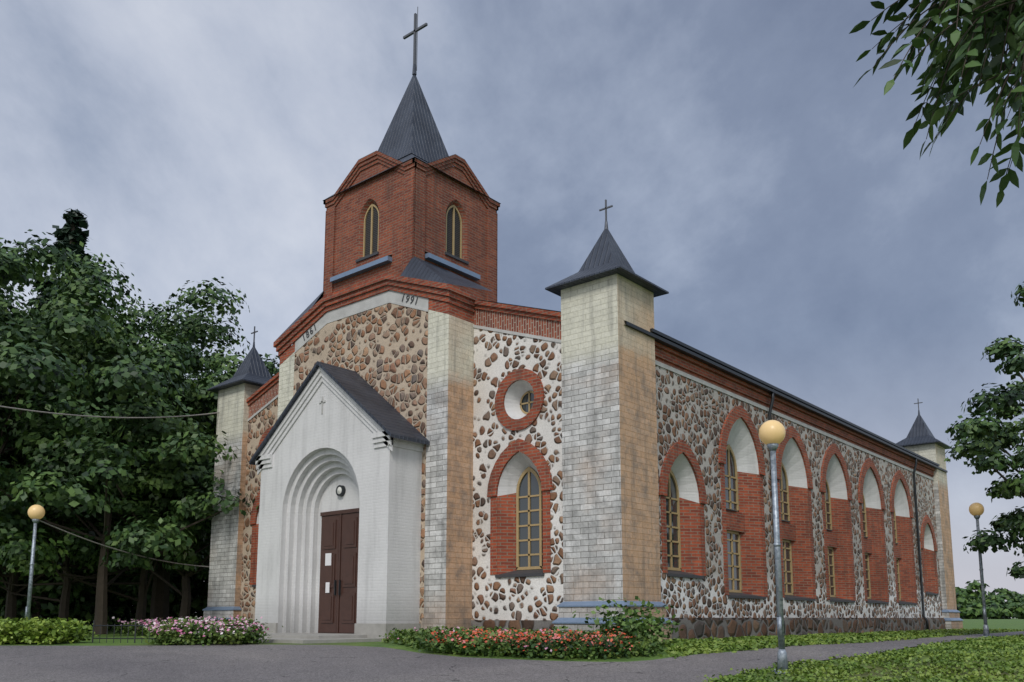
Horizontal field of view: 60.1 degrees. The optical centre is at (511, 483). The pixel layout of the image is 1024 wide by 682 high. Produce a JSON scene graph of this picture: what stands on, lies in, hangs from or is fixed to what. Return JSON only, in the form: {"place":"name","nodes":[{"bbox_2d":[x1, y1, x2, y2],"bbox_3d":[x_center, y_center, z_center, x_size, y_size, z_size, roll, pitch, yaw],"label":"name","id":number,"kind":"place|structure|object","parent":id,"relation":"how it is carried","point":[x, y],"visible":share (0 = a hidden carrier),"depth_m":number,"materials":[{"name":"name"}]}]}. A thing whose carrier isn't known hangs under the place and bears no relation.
{"place":"outdoors","nodes":[
{"label":"outdoors","id":0,"kind":"place"},
{"bbox_2d":[0,618,1023,681],"bbox_3d":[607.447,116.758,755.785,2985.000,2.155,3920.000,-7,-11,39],"label":"ground","id":1,"kind":"structure","parent":0,"point":[1015,623],"depth_m":16.32,"materials":[{"name":"green plant"}]},
{"bbox_2d":[25,505,44,619],"bbox_3d":[-12.850,2.372,23.659,0.420,3.635,0.420,-7,-11,39],"label":"lamp post","id":2,"kind":"object","parent":1,"relation":"on","point":[36,513],"visible":0.73,"depth_m":23.71,"materials":[{"name":"metal"}]},
{"bbox_2d":[0,617,99,644],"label":"hedge","id":3,"kind":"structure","parent":1,"relation":"on","point":[44,631],"depth_m":19.19,"materials":[{"name":"green plant"}]},
{"bbox_2d":[0,454,116,619],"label":"tree","id":4,"kind":"object","parent":1,"relation":"on","point":[11,606],"visible":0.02,"depth_m":34.56,"materials":[{"name":"green plant"}]},
{"bbox_2d":[0,539,138,619],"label":"understory bush","id":5,"kind":"object","parent":1,"relation":"on","point":[21,603],"visible":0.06,"depth_m":40.34,"materials":[{"name":"green plant"}]},
{"bbox_2d":[0,208,147,621],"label":"spruce","id":6,"kind":"object","parent":1,"relation":"on","point":[68,232],"visible":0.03,"depth_m":50.07,"materials":[{"name":"green plant"}]},
{"bbox_2d":[0,536,179,619],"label":"understory bush","id":7,"kind":"object","parent":1,"relation":"on","point":[77,589],"visible":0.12,"depth_m":40.01,"materials":[{"name":"green plant"}]},
{"bbox_2d":[0,462,206,621],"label":"tree","id":8,"kind":"object","parent":1,"relation":"on","point":[54,517],"visible":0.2,"depth_m":33.52,"materials":[{"name":"green plant"}]},
{"bbox_2d":[0,493,208,629],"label":"understory bush","id":9,"kind":"object","parent":1,"relation":"on","point":[176,614],"visible":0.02,"depth_m":43.58,"materials":[{"name":"green plant"}]},
{"bbox_2d":[0,466,209,630],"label":"understory bush","id":10,"kind":"object","parent":1,"relation":"on","point":[51,609],"visible":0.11,"depth_m":40.12,"materials":[{"name":"green plant"}]},
{"bbox_2d":[0,465,210,619],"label":"tree","id":11,"kind":"object","parent":1,"relation":"on","point":[45,566],"visible":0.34,"depth_m":31.77,"materials":[{"name":"green plant"}]},
{"bbox_2d":[0,229,211,502],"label":"tree","id":12,"kind":"object","parent":1,"relation":"on","point":[15,269],"visible":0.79,"depth_m":30.13,"materials":[{"name":"green plant"}]},
{"bbox_2d":[0,241,237,622],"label":"tree","id":13,"kind":"object","parent":1,"relation":"on","point":[133,331],"visible":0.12,"depth_m":37.41,"materials":[{"name":"green plant"}]},
{"bbox_2d":[92,620,154,642],"bbox_3d":[-8.414,3.323,19.758,2.030,0.520,0.027,-1,-9,7],"label":"iron fence","id":14,"kind":"object","parent":1,"relation":"on","point":[121,625],"visible":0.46,"depth_m":19.79,"materials":[{"name":"grey metal"}]},
{"bbox_2d":[0,400,250,633],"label":"tree","id":15,"kind":"object","parent":1,"relation":"on","point":[33,481],"visible":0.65,"depth_m":28.41,"materials":[{"name":"green plant"}]},
{"bbox_2d":[0,439,257,619],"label":"tree","id":16,"kind":"object","parent":1,"relation":"on","point":[127,509],"visible":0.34,"depth_m":29.99,"materials":[{"name":"green plant"}]},
{"bbox_2d":[0,277,271,623],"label":"tree","id":17,"kind":"object","parent":1,"relation":"on","point":[180,358],"visible":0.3,"depth_m":34.04,"materials":[{"name":"green plant"}]},
{"bbox_2d":[87,573,204,624],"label":"understory bush","id":18,"kind":"object","parent":1,"relation":"on","point":[203,579],"visible":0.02,"depth_m":46.54,"materials":[{"name":"green plant"}]},
{"bbox_2d":[108,615,254,635],"bbox_3d":[-9.791,4.365,27.071,6.975,0.670,2.826,-7,-11,39],"label":"flower bed","id":19,"kind":"object","parent":1,"relation":"on","point":[147,621],"visible":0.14,"depth_m":27.58,"materials":[{"name":"pink plant"}]},
{"bbox_2d":[191,534,209,596],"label":"tree","id":20,"kind":"object","parent":1,"relation":"on","point":[206,585],"depth_m":44.06,"materials":[{"name":"green plant"}]},
{"bbox_2d":[136,327,279,469],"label":"tree","id":21,"kind":"object","parent":1,"relation":"on","point":[274,370],"visible":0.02,"depth_m":48.31,"materials":[{"name":"green plant"}]},
{"bbox_2d":[138,616,282,645],"bbox_3d":[-6.496,3.190,19.151,2.666,0.630,2.379,-1,-9,6],"label":"flower bed","id":22,"kind":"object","parent":1,"relation":"on","point":[190,630],"depth_m":18.54,"materials":[{"name":"pink plant"}]},
{"bbox_2d":[249,361,429,643],"bbox_3d":[-5.492,0.458,22.800,5.960,7.660,3.500,-7,-11,39],"label":"church porch","id":23,"kind":"object","parent":1,"relation":"on","point":[336,459],"visible":0.97,"depth_m":23.49,"materials":[{"name":"white paint"}]},
{"bbox_2d":[273,256,491,629],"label":"front facade wall","id":24,"kind":"structure","parent":1,"relation":"on","point":[412,363],"depth_m":22.91,"materials":[{"name":"stone"}]},
{"bbox_2d":[303,324,315,340],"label":"date numerals","id":25,"kind":"object","parent":24,"relation":"attached to","point":[308,332],"visible":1,"depth_m":26.30,"materials":[{"name":"black metal"}]},
{"bbox_2d":[402,294,417,304],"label":"date numerals","id":26,"kind":"object","parent":24,"relation":"attached to","point":[408,298],"visible":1,"depth_m":23.55,"materials":[{"name":"black metal"}]},
{"bbox_2d":[323,7,500,302],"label":"bell tower","id":27,"kind":"structure","parent":24,"relation":"on","point":[401,197],"depth_m":25.92,"materials":[{"name":"red brick"}]},
{"bbox_2d":[0,631,1023,681],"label":"paved path","id":28,"kind":"structure","parent":1,"relation":"on","point":[253,663],"depth_m":14.90,"materials":[{"name":"grey asphalt"}]},
{"bbox_2d":[413,626,641,658],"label":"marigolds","id":29,"kind":"object","parent":1,"relation":"on","point":[519,638],"visible":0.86,"depth_m":15.99,"materials":[{"name":"red plant"}]},
{"bbox_2d":[379,625,682,659],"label":"flower bed greens","id":30,"kind":"object","parent":1,"relation":"on","point":[410,637],"visible":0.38,"depth_m":16.26,"materials":[{"name":"green leaf"},{"name":"orange-red flower petals"}]},
{"bbox_2d":[202,200,962,642],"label":"corner turrets","id":31,"kind":"object","parent":1,"relation":"on","point":[606,292],"visible":0.67,"depth_m":20.39,"materials":[{"name":"beige brick"}]},
{"bbox_2d":[0,406,219,566],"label":"overhead wires","id":32,"kind":"object","parent":31,"relation":"attached to","point":[110,417],"visible":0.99,"depth_m":26.46,"materials":[{"name":"grey"}]},
{"bbox_2d":[240,300,945,638],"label":"church nave walls","id":33,"kind":"structure","parent":1,"relation":"on","point":[848,537],"depth_m":23.75,"materials":[{"name":"stone"}]},
{"bbox_2d":[432,293,947,472],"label":"roof","id":34,"kind":"structure","parent":33,"relation":"on","point":[684,351],"depth_m":25.49,"materials":[{"name":"grey metal"}]},
{"bbox_2d":[768,388,928,633],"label":"downpipes","id":35,"kind":"object","parent":33,"relation":"attached to","point":[916,514],"visible":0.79,"depth_m":36.47,"materials":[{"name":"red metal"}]},
{"bbox_2d":[572,596,682,643],"bbox_3d":[2.296,2.758,17.566,1.864,1.005,2.101,-7,-11,39],"label":"bush","id":36,"kind":"object","parent":1,"relation":"on","point":[631,626],"visible":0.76,"depth_m":17.30,"materials":[{"name":"green plant"}]},
{"bbox_2d":[759,420,790,673],"bbox_3d":[4.181,0.978,13.947,0.420,4.035,0.420,-7,-11,39],"label":"lamp post","id":37,"kind":"object","parent":1,"relation":"on","point":[772,433],"visible":0.88,"depth_m":13.96,"materials":[{"name":"metal"}]},
{"bbox_2d":[659,628,1023,658],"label":"grass strip","id":38,"kind":"object","parent":1,"relation":"on","point":[707,645],"depth_m":19.73,"materials":[{"name":"green plant"}]},
{"bbox_2d":[698,634,1023,681],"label":"lawn weeds","id":39,"kind":"object","parent":1,"relation":"on","point":[1007,644],"visible":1,"depth_m":13.93,"materials":[{"name":"green plant"}]},
{"bbox_2d":[955,587,971,607],"bbox_3d":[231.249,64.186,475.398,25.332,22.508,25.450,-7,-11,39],"label":"bush","id":40,"kind":"object","parent":1,"relation":"on","point":[962,600],"visible":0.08,"depth_m":470.02,"materials":[{"name":"green plant"}]},
{"bbox_2d":[956,584,991,618],"bbox_3d":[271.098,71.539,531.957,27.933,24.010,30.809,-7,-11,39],"label":"bush","id":41,"kind":"object","parent":1,"relation":"on","point":[970,589],"visible":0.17,"depth_m":527.94,"materials":[{"name":"green plant"}]},
{"bbox_2d":[956,580,999,603],"bbox_3d":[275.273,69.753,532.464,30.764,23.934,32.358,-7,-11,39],"label":"bush","id":42,"kind":"object","parent":1,"relation":"on","point":[974,583],"visible":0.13,"depth_m":530.73,"materials":[{"name":"green plant"}]},
{"bbox_2d":[969,503,991,636],"bbox_3d":[13.950,2.571,26.295,0.420,4.035,0.420,-7,-11,39],"label":"lamp post","id":43,"kind":"object","parent":1,"relation":"on","point":[976,510],"visible":0.95,"depth_m":26.28,"materials":[{"name":"metal"}]},
{"bbox_2d":[944,282,1023,578],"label":"tree","id":44,"kind":"object","parent":1,"relation":"on","point":[992,438],"visible":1,"depth_m":25.13,"materials":[{"name":"green plant"}]},
{"bbox_2d":[957,602,1011,618],"bbox_3d":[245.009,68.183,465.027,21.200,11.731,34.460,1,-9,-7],"label":"bush","id":45,"kind":"object","parent":1,"relation":"on","point":[974,610],"visible":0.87,"depth_m":460.92,"materials":[{"name":"green plant"}]},
{"bbox_2d":[971,583,1019,600],"bbox_3d":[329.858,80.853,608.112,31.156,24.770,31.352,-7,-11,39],"label":"bush","id":46,"kind":"object","parent":1,"relation":"on","point":[1005,594],"visible":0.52,"depth_m":607.52,"materials":[{"name":"green plant"}]},
{"bbox_2d":[985,592,1012,618],"bbox_3d":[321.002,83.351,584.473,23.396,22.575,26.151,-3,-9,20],"label":"bush","id":47,"kind":"object","parent":1,"relation":"on","point":[992,597],"visible":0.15,"depth_m":577.45,"materials":[{"name":"green plant"}]},
{"bbox_2d":[986,599,1023,618],"bbox_3d":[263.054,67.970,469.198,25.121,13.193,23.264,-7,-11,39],"label":"bush","id":48,"kind":"object","parent":1,"relation":"on","point":[1013,605],"visible":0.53,"depth_m":464.31,"materials":[{"name":"green plant"}]},
{"bbox_2d":[1004,603,1023,618],"bbox_3d":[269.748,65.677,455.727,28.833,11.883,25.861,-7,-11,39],"label":"bush","id":49,"kind":"object","parent":1,"relation":"on","point":[1019,613],"visible":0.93,"depth_m":455.65,"materials":[{"name":"green plant"}]},
{"bbox_2d":[1005,597,1023,618],"bbox_3d":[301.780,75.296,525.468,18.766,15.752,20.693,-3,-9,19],"label":"bush","id":50,"kind":"object","parent":1,"relation":"on","point":[1011,599],"visible":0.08,"depth_m":531.11,"materials":[{"name":"green plant"}]},
{"bbox_2d":[1015,594,1023,600],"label":"tree","id":51,"kind":"object","parent":1,"relation":"on","point":[1020,597],"visible":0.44,"depth_m":647.15,"materials":[{"name":"green plant"}]},
{"bbox_2d":[0,0,1023,602],"label":"sky","id":52,"kind":"structure","parent":0,"point":[784,217],"materials":[{"name":"grey"}]},
{"bbox_2d":[849,0,1023,207],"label":"ash branch","id":53,"kind":"object","parent":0,"point":[994,27],"visible":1,"depth_m":3.44,"materials":[{"name":"green plant"}]}
]}

